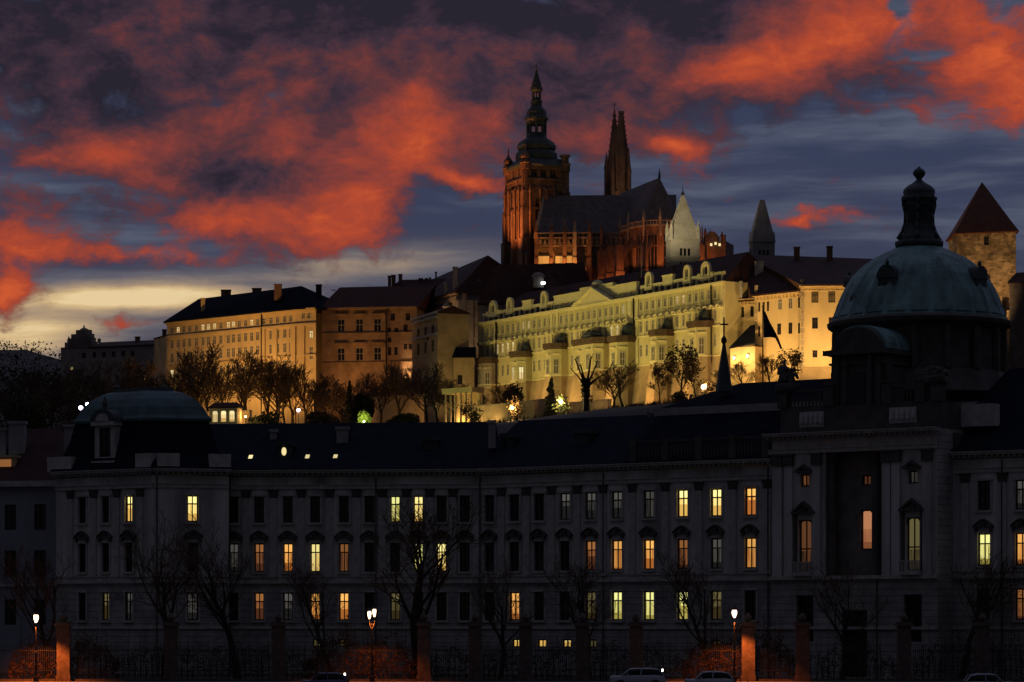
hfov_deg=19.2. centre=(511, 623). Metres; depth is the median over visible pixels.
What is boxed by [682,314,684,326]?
window
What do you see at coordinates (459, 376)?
window
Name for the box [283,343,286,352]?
tall window
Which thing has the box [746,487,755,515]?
window
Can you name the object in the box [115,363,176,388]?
bare tree
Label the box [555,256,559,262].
lit window
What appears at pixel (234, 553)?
window
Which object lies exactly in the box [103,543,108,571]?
window
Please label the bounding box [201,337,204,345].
tall window
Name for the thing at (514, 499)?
window
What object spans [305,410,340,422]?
thicket
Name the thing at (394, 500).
window
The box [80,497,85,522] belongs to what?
window
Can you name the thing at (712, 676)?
parked car
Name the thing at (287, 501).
window
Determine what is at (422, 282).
house
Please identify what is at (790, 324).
window
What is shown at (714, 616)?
window
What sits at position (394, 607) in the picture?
window
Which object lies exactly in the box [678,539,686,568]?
window
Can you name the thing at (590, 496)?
window
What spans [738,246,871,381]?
eastern palace
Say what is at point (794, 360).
leafy tree
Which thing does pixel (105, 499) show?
window
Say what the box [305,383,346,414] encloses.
bare tree
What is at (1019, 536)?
window
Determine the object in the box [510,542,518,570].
window
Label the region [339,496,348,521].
window
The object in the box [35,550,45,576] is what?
window
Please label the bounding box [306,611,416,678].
hedge
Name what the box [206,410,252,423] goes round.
terrace wall
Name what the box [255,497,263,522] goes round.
window
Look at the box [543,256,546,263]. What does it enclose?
lit window
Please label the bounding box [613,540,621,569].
window
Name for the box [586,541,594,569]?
window
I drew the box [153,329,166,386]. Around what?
annexe
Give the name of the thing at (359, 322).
paired window
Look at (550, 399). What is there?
yew tree
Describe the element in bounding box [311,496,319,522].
window
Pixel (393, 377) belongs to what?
bare tree
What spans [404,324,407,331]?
small window
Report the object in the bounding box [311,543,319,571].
window
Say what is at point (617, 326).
window
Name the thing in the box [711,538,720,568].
window
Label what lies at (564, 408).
garden bush
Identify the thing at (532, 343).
terrace palace
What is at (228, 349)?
tall window
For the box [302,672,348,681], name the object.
parked car
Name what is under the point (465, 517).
window
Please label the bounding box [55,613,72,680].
fence pillar
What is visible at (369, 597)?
window
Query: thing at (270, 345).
tall window
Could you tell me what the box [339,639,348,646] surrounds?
basement window
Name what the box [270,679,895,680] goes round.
lawn
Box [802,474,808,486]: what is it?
window
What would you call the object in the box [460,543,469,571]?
window
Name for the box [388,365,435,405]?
bare tree
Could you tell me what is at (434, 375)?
bare tree
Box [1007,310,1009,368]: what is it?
castle wall
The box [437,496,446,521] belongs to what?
window
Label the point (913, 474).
window
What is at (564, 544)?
window
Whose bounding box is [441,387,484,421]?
garden colonnade
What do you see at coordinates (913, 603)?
window
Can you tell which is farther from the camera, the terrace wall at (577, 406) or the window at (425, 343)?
the window at (425, 343)
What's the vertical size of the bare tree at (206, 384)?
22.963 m
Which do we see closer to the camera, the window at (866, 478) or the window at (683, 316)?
the window at (866, 478)
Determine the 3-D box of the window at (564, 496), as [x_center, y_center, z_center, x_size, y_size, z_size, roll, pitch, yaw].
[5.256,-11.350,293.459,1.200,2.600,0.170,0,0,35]
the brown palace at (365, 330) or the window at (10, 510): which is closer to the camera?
the window at (10, 510)
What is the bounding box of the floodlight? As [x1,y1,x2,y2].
[640,244,642,277]
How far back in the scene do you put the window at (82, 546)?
303.14 m
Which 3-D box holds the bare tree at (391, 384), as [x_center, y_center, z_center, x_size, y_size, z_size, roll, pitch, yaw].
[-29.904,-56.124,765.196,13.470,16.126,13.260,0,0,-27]
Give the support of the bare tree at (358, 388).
on the ground at (504, 426)
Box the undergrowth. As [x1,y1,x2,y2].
[475,396,696,422]
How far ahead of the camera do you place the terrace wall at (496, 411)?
680.79 m
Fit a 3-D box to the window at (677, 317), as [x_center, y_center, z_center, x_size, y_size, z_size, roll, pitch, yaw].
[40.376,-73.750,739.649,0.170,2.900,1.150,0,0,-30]
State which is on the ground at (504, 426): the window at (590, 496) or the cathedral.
the cathedral
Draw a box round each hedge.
[8,615,118,678]
[112,629,315,680]
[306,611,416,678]
[431,629,691,680]
[682,604,794,678]
[809,623,896,680]
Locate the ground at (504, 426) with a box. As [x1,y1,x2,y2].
[0,350,977,678]
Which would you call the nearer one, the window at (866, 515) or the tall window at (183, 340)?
the window at (866, 515)
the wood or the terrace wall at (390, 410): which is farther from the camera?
the wood
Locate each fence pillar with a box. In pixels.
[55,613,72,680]
[162,613,179,680]
[270,613,286,680]
[416,613,431,680]
[467,613,483,680]
[517,613,533,680]
[574,613,590,680]
[627,613,644,667]
[739,613,756,680]
[793,613,810,680]
[895,613,912,680]
[973,613,991,672]
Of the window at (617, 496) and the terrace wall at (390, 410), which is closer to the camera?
the window at (617, 496)
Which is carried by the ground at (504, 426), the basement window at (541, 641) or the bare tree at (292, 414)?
the bare tree at (292, 414)
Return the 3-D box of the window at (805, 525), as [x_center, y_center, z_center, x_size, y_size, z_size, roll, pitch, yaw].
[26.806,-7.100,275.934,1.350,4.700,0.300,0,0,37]
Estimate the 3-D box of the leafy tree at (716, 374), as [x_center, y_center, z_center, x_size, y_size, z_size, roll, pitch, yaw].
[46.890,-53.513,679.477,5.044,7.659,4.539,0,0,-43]
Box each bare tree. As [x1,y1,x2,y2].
[47,359,101,412]
[67,368,113,405]
[84,355,138,393]
[106,365,155,391]
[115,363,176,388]
[119,353,172,387]
[135,373,183,392]
[147,358,201,396]
[160,342,227,401]
[174,352,219,403]
[181,355,236,410]
[195,360,244,402]
[222,351,273,409]
[227,348,262,409]
[238,352,290,414]
[247,356,298,415]
[257,358,299,422]
[258,359,305,420]
[266,366,315,422]
[276,363,337,422]
[292,369,339,412]
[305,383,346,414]
[315,379,358,422]
[331,392,346,422]
[336,376,379,404]
[356,378,399,422]
[359,371,389,396]
[372,372,420,396]
[378,361,426,414]
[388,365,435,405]
[395,360,446,421]
[418,375,450,421]
[424,375,468,421]
[476,394,488,405]
[485,382,517,403]
[590,371,635,407]
[591,360,639,406]
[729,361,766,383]
[756,354,797,381]
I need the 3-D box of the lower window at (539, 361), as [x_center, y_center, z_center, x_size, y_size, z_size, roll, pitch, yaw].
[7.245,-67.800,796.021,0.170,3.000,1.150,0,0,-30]
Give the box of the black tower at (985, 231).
[945,182,1018,315]
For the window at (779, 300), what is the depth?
712.17 m
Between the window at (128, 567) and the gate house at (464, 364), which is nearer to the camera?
the window at (128, 567)
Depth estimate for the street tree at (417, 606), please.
260.55 m
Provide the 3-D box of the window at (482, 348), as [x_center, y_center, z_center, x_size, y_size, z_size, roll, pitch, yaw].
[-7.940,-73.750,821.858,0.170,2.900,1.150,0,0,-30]
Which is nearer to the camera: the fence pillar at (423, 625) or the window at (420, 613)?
the fence pillar at (423, 625)
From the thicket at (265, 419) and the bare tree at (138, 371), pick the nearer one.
the thicket at (265, 419)
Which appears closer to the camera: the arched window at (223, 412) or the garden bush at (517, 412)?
the garden bush at (517, 412)
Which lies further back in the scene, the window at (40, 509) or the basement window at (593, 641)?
the window at (40, 509)
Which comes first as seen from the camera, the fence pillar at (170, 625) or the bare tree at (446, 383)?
the fence pillar at (170, 625)
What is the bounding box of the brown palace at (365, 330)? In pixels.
[322,285,435,422]
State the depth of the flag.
288.01 m
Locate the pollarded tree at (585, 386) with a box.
[570,353,608,410]
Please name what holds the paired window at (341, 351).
in the brown palace at (365, 330)
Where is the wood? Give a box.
[0,338,86,431]
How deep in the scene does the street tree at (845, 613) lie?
264.93 m
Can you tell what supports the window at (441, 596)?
in the academy palace at (883, 458)
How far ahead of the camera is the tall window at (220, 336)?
871.19 m
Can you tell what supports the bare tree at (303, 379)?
on the ground at (504, 426)
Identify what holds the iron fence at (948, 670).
on the lawn at (826, 680)
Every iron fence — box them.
[0,645,55,680]
[72,645,162,680]
[179,646,269,680]
[287,645,415,680]
[432,645,466,680]
[484,645,516,680]
[534,645,573,680]
[591,645,627,680]
[644,645,739,680]
[756,645,793,680]
[912,645,973,680]
[991,645,1023,680]
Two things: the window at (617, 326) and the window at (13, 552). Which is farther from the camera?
the window at (617, 326)
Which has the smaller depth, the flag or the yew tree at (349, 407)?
the flag
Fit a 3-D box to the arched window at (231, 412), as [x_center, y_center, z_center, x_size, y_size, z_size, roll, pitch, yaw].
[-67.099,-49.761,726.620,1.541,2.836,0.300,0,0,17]
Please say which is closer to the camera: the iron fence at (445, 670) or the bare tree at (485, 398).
the iron fence at (445, 670)
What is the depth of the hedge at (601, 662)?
259.55 m
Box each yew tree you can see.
[343,380,353,422]
[350,393,374,422]
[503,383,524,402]
[541,377,557,416]
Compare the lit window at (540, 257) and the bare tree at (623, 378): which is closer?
the bare tree at (623, 378)
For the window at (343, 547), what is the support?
in the academy palace at (883, 458)
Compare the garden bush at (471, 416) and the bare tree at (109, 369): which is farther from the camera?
the bare tree at (109, 369)
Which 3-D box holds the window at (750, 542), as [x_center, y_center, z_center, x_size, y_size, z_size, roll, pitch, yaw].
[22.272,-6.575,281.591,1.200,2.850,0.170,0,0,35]
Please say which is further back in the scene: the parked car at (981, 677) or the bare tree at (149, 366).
the bare tree at (149, 366)
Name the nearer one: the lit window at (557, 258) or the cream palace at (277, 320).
the lit window at (557, 258)
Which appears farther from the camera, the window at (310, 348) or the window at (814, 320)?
the window at (310, 348)
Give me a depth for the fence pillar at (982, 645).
257.45 m
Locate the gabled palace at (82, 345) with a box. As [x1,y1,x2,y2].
[61,325,153,413]
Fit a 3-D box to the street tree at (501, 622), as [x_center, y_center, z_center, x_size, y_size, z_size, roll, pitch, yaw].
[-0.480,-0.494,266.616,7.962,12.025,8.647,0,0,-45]
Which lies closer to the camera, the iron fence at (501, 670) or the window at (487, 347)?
the iron fence at (501, 670)
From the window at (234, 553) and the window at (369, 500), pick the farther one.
the window at (234, 553)
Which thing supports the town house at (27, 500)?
on the ground at (504, 426)
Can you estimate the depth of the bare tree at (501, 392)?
704.75 m
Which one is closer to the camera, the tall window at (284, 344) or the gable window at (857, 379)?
the gable window at (857, 379)
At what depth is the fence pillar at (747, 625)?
257.45 m
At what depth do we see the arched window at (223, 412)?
727.28 m
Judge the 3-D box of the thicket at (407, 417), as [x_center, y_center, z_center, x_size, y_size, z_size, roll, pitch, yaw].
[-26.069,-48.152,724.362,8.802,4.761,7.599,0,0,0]
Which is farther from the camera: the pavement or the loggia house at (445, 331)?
the loggia house at (445, 331)
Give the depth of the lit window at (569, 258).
837.51 m
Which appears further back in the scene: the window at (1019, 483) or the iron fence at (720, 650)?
the window at (1019, 483)
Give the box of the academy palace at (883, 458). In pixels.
[47,166,1023,678]
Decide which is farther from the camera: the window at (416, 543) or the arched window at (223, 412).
the arched window at (223, 412)
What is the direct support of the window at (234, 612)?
in the academy palace at (883, 458)
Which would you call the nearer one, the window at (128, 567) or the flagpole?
the flagpole
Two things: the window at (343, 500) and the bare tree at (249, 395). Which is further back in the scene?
the bare tree at (249, 395)
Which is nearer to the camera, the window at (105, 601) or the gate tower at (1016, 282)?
the window at (105, 601)
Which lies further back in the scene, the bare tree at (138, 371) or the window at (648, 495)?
the bare tree at (138, 371)
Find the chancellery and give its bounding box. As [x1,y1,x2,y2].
[477,262,589,321]
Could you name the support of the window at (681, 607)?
in the academy palace at (883, 458)
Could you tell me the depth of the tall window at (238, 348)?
866.20 m
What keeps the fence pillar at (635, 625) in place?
on the lawn at (826, 680)
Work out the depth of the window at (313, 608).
301.26 m
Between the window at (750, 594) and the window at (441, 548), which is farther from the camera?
the window at (441, 548)
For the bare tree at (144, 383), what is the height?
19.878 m
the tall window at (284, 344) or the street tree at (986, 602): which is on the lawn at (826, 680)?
the street tree at (986, 602)
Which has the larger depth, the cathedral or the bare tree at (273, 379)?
the cathedral
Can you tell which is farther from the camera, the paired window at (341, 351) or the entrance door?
the paired window at (341, 351)
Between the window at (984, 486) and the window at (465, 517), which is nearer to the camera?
the window at (984, 486)
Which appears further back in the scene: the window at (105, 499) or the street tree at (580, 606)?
the window at (105, 499)
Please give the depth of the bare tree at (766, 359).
688.19 m
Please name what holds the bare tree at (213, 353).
on the ground at (504, 426)
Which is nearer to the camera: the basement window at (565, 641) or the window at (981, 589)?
the window at (981, 589)
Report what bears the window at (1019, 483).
in the academy palace at (883, 458)
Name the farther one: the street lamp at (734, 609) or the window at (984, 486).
the window at (984, 486)
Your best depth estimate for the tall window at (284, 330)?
853.09 m
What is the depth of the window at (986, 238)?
688.24 m
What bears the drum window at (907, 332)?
in the academy palace at (883, 458)
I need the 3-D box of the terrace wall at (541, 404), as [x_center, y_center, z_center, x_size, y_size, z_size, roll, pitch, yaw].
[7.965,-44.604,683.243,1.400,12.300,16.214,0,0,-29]
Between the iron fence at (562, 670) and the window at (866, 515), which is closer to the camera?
the iron fence at (562, 670)
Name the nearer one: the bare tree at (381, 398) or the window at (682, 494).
the window at (682, 494)
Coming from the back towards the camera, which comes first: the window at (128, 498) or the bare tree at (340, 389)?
the bare tree at (340, 389)
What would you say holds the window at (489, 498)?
in the academy palace at (883, 458)
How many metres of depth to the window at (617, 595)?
290.14 m
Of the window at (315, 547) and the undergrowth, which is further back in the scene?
the undergrowth
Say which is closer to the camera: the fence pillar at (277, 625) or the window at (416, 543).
the fence pillar at (277, 625)
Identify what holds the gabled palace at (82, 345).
on the ground at (504, 426)
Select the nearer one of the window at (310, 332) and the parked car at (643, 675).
the parked car at (643, 675)
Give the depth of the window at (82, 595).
303.14 m
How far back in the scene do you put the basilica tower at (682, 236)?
773.08 m
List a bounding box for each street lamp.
[33,611,38,681]
[366,604,377,681]
[731,605,737,681]
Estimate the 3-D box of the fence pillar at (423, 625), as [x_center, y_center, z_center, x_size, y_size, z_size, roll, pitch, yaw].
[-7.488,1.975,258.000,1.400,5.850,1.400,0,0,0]
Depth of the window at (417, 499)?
300.01 m
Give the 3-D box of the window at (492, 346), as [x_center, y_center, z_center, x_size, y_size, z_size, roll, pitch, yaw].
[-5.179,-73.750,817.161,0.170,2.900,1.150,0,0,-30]
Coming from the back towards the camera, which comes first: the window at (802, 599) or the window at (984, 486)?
the window at (802, 599)
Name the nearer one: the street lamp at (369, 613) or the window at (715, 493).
the street lamp at (369, 613)
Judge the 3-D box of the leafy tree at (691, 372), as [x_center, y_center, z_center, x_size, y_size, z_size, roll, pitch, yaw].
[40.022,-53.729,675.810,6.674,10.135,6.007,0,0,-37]
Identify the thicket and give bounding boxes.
[246,411,284,423]
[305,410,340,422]
[385,412,420,422]
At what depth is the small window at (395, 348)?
847.17 m
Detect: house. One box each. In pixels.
[0,421,63,672]
[387,274,445,287]
[410,306,469,421]
[452,347,475,421]
[729,325,763,385]
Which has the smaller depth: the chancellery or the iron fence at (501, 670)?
the iron fence at (501, 670)
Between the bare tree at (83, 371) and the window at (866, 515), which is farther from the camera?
the bare tree at (83, 371)
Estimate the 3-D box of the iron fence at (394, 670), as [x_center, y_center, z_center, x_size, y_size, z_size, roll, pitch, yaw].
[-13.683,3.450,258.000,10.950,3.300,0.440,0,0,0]
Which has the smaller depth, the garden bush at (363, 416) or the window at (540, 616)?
the window at (540, 616)
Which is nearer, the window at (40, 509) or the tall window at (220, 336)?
the window at (40, 509)
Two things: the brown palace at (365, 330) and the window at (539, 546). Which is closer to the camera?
the window at (539, 546)
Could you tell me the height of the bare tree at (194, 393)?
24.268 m
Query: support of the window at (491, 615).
in the academy palace at (883, 458)
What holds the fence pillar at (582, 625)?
on the lawn at (826, 680)
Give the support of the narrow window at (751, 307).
in the eastern palace at (797, 296)
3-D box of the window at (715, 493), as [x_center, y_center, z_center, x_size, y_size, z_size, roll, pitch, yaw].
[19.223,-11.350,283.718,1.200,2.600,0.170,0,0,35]
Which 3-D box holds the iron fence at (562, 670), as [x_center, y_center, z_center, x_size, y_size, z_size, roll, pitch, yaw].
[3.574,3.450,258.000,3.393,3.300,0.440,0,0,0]
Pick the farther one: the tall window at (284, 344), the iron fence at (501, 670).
the tall window at (284, 344)
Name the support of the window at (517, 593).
in the academy palace at (883, 458)
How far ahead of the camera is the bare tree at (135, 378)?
827.31 m
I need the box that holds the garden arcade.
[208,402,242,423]
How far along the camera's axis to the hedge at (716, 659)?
259.49 m
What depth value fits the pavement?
256.44 m
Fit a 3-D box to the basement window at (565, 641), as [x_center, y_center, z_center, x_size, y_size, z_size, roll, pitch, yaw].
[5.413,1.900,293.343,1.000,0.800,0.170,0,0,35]
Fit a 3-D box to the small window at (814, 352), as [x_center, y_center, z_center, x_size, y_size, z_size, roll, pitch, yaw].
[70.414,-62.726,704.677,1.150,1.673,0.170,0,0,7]
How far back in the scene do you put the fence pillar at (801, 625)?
257.45 m
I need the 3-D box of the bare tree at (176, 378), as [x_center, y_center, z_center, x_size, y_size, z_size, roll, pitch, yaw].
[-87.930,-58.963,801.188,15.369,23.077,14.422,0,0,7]
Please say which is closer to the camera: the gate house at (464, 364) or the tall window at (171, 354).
the gate house at (464, 364)
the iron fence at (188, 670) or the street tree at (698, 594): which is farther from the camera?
the street tree at (698, 594)
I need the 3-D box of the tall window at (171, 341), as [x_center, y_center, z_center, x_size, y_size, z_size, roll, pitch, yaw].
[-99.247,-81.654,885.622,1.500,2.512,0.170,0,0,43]
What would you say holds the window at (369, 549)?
in the academy palace at (883, 458)
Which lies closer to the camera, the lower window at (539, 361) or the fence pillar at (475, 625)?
the fence pillar at (475, 625)
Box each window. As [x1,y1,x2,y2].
[5,505,15,529]
[5,550,15,576]
[5,599,15,624]
[35,504,45,529]
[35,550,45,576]
[35,599,45,624]
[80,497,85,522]
[80,544,85,571]
[80,593,85,619]
[103,496,108,522]
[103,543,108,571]
[103,593,108,619]
[126,496,131,521]
[126,543,131,571]
[126,592,131,619]
[170,340,173,348]
[170,353,173,362]
[176,339,179,347]
[182,339,185,347]
[187,495,197,521]
[187,543,197,571]
[187,592,197,619]
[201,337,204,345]
[212,411,217,421]
[219,335,222,343]
[219,349,222,357]
[220,410,225,421]
[227,348,229,357]
[229,410,234,421]
[231,497,237,522]
[231,543,237,571]
[231,593,237,619]
[237,333,240,341]
[237,347,240,356]
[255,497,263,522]
[255,543,263,571]
[255,593,263,619]
[269,344,271,353]
[283,329,286,337]
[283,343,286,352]
[283,497,292,522]
[283,543,292,571]
[283,593,292,619]
[309,330,312,338]
[309,347,312,359]
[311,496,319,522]
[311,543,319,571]
[311,593,319,619]
[313,639,322,646]
[338,319,344,331]
[338,348,344,360]
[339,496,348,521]
[339,543,348,571]
[339,593,348,619]
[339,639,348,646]
[356,319,362,331]
[356,348,362,360]
[365,496,373,521]
[365,543,373,571]
[365,593,373,619]
[374,318,380,330]
[374,347,380,359]
[390,496,399,521]
[390,543,399,571]
[390,592,399,619]
[394,347,397,354]
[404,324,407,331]
[414,496,422,521]
[414,543,422,571]
[417,344,419,354]
[418,593,422,619]
[424,342,426,352]
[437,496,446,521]
[437,543,446,571]
[437,592,446,619]
[458,375,461,384]
[460,496,469,521]
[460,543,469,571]
[460,592,469,619]
[481,346,483,356]
[486,345,488,355]
[486,495,493,521]
[486,542,493,570]
[486,592,493,619]
[491,345,493,355]
[510,494,518,520]
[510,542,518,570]
[510,592,518,619]
[513,639,518,646]
[535,494,543,520]
[535,542,543,570]
[535,592,543,619]
[538,256,542,263]
[538,337,540,348]
[538,360,540,370]
[538,639,545,646]
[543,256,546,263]
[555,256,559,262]
[561,493,568,519]
[561,541,568,570]
[561,592,568,619]
[563,639,570,647]
[567,256,571,262]
[586,492,594,518]
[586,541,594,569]
[586,592,594,619]
[591,639,595,647]
[610,326,612,335]
[613,491,621,518]
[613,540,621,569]
[613,591,621,619]
[616,325,618,334]
[644,490,653,517]
[644,539,653,569]
[644,591,653,619]
[676,315,678,327]
[678,489,686,516]
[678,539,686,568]
[678,591,686,619]
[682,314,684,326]
[711,488,720,515]
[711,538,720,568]
[711,591,720,619]
[741,307,743,316]
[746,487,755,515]
[746,538,755,567]
[746,590,755,619]
[750,306,753,316]
[777,323,780,334]
[778,299,781,309]
[788,298,792,308]
[789,322,791,333]
[798,595,812,640]
[799,520,810,571]
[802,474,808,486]
[812,291,817,302]
[812,317,817,328]
[812,350,816,357]
[828,291,834,302]
[850,372,864,404]
[861,510,871,549]
[863,475,870,485]
[905,594,921,641]
[906,331,921,360]
[907,517,918,569]
[910,471,917,483]
[969,332,980,361]
[979,481,989,509]
[979,533,989,565]
[979,589,989,619]
[984,236,988,244]
[1016,480,1023,508]
[1016,533,1023,564]
[1016,589,1023,619]
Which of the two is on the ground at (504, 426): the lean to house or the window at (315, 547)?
the lean to house
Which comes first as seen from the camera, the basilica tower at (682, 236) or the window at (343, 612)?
the window at (343, 612)
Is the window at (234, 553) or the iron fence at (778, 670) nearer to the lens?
the iron fence at (778, 670)
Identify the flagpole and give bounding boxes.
[762,305,763,392]
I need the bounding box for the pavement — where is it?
[0,681,1023,681]
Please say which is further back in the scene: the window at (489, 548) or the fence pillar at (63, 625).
the window at (489, 548)
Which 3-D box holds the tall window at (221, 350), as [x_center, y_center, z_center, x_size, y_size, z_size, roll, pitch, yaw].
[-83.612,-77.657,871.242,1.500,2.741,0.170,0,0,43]
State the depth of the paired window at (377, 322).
848.21 m
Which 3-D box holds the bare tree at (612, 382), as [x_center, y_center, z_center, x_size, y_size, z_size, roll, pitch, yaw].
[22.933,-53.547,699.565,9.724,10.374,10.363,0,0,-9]
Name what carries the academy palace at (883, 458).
on the ground at (504, 426)
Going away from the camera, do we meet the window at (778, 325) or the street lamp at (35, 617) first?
the street lamp at (35, 617)
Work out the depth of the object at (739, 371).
689.78 m
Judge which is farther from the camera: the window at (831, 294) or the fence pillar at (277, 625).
the window at (831, 294)
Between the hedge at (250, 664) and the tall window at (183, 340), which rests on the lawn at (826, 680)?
the hedge at (250, 664)
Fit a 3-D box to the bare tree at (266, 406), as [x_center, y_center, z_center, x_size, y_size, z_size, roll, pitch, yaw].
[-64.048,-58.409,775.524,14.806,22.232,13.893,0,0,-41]
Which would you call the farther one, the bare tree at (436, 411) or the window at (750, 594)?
the bare tree at (436, 411)
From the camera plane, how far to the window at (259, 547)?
301.85 m
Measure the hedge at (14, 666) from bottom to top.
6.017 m
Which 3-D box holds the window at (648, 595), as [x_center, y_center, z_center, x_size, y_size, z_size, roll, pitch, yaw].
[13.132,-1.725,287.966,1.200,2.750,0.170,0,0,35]
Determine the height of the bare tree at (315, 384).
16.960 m
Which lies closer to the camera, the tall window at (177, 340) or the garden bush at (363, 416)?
the garden bush at (363, 416)
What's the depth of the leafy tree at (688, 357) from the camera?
685.73 m
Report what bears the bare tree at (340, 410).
on the ground at (504, 426)
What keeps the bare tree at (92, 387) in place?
on the ground at (504, 426)
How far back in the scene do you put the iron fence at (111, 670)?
257.98 m
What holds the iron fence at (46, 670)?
on the ground at (504, 426)
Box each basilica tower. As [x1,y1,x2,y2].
[665,188,700,266]
[748,200,775,254]
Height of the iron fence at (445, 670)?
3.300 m
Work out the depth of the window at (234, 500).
302.22 m
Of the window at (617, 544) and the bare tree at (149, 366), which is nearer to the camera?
the window at (617, 544)
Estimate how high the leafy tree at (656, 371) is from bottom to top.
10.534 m
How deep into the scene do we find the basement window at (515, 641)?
296.88 m
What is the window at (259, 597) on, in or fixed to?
in the academy palace at (883, 458)
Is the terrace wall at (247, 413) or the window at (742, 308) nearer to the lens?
the window at (742, 308)
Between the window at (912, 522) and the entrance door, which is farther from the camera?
the entrance door
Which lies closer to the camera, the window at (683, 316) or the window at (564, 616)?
the window at (564, 616)
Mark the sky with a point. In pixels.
(158, 157)
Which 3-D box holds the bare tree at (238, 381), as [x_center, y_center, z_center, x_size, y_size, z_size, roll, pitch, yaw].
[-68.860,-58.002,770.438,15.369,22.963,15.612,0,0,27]
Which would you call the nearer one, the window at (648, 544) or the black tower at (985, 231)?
the window at (648, 544)
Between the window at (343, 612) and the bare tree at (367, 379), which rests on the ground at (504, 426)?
the bare tree at (367, 379)
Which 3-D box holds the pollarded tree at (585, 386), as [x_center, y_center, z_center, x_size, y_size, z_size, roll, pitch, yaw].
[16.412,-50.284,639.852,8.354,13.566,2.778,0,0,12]
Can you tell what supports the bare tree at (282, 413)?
on the ground at (504, 426)
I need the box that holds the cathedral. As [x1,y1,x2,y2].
[501,63,733,280]
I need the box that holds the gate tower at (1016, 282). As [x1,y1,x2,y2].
[1008,272,1023,368]
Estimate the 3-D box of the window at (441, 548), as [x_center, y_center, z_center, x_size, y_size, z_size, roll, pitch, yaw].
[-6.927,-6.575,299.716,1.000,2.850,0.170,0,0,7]
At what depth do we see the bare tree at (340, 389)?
762.27 m
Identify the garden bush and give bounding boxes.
[357,410,371,422]
[456,399,483,421]
[506,396,527,418]
[551,390,570,413]
[670,391,688,401]
[699,379,716,394]
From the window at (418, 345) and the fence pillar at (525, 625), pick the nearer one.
the fence pillar at (525, 625)
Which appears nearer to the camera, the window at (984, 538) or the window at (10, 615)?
the window at (984, 538)
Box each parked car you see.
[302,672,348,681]
[609,668,665,681]
[684,671,734,681]
[961,673,1010,681]
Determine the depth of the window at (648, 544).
288.02 m
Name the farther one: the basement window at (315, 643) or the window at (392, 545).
the basement window at (315, 643)
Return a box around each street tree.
[0,543,77,677]
[99,509,241,678]
[146,536,259,678]
[261,554,345,671]
[360,492,502,678]
[455,551,564,678]
[526,552,624,679]
[639,547,726,669]
[795,552,906,679]
[940,547,1023,678]
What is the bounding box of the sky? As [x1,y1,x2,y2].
[0,0,1023,358]
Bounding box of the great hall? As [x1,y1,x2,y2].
[425,255,500,386]
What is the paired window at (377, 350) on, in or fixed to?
in the brown palace at (365, 330)
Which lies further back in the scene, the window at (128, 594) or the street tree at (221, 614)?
the window at (128, 594)
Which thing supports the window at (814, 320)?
in the eastern palace at (797, 296)
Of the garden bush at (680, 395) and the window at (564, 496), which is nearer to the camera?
the window at (564, 496)
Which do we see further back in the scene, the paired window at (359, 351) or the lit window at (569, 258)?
the paired window at (359, 351)
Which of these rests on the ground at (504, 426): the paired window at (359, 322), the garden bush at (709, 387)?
the garden bush at (709, 387)
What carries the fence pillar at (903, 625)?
on the lawn at (826, 680)
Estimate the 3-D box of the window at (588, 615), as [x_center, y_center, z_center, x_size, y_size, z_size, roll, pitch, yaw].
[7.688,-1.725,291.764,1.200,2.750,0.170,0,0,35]
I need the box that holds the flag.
[763,310,781,348]
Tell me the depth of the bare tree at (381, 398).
745.55 m
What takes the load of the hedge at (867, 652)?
on the lawn at (826, 680)
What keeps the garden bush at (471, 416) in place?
on the ground at (504, 426)
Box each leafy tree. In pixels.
[646,362,672,402]
[659,341,699,390]
[680,360,706,396]
[711,370,717,387]
[773,347,805,376]
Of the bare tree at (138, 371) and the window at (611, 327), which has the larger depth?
the bare tree at (138, 371)
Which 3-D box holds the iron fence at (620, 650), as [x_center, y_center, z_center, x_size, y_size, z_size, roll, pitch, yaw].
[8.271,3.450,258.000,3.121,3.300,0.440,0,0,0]
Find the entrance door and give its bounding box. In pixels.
[845,610,866,676]
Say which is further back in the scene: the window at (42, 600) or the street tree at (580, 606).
the window at (42, 600)
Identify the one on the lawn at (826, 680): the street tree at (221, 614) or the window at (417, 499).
the street tree at (221, 614)
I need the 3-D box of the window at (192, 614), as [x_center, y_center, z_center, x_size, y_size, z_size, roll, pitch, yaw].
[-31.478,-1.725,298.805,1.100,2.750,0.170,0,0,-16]
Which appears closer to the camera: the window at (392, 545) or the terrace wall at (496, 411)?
the window at (392, 545)
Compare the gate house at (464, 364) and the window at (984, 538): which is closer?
the window at (984, 538)
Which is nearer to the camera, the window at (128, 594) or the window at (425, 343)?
the window at (128, 594)
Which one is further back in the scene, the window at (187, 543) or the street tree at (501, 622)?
the window at (187, 543)
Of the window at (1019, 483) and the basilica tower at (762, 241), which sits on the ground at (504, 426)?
the basilica tower at (762, 241)
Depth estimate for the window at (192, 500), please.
298.77 m
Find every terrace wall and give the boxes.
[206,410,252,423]
[352,394,426,422]
[472,400,538,421]
[529,396,567,416]
[562,399,611,413]
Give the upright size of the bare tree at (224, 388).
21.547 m
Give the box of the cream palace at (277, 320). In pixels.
[163,284,328,422]
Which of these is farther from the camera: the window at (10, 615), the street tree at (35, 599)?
the window at (10, 615)
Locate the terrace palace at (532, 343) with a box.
[475,252,756,406]

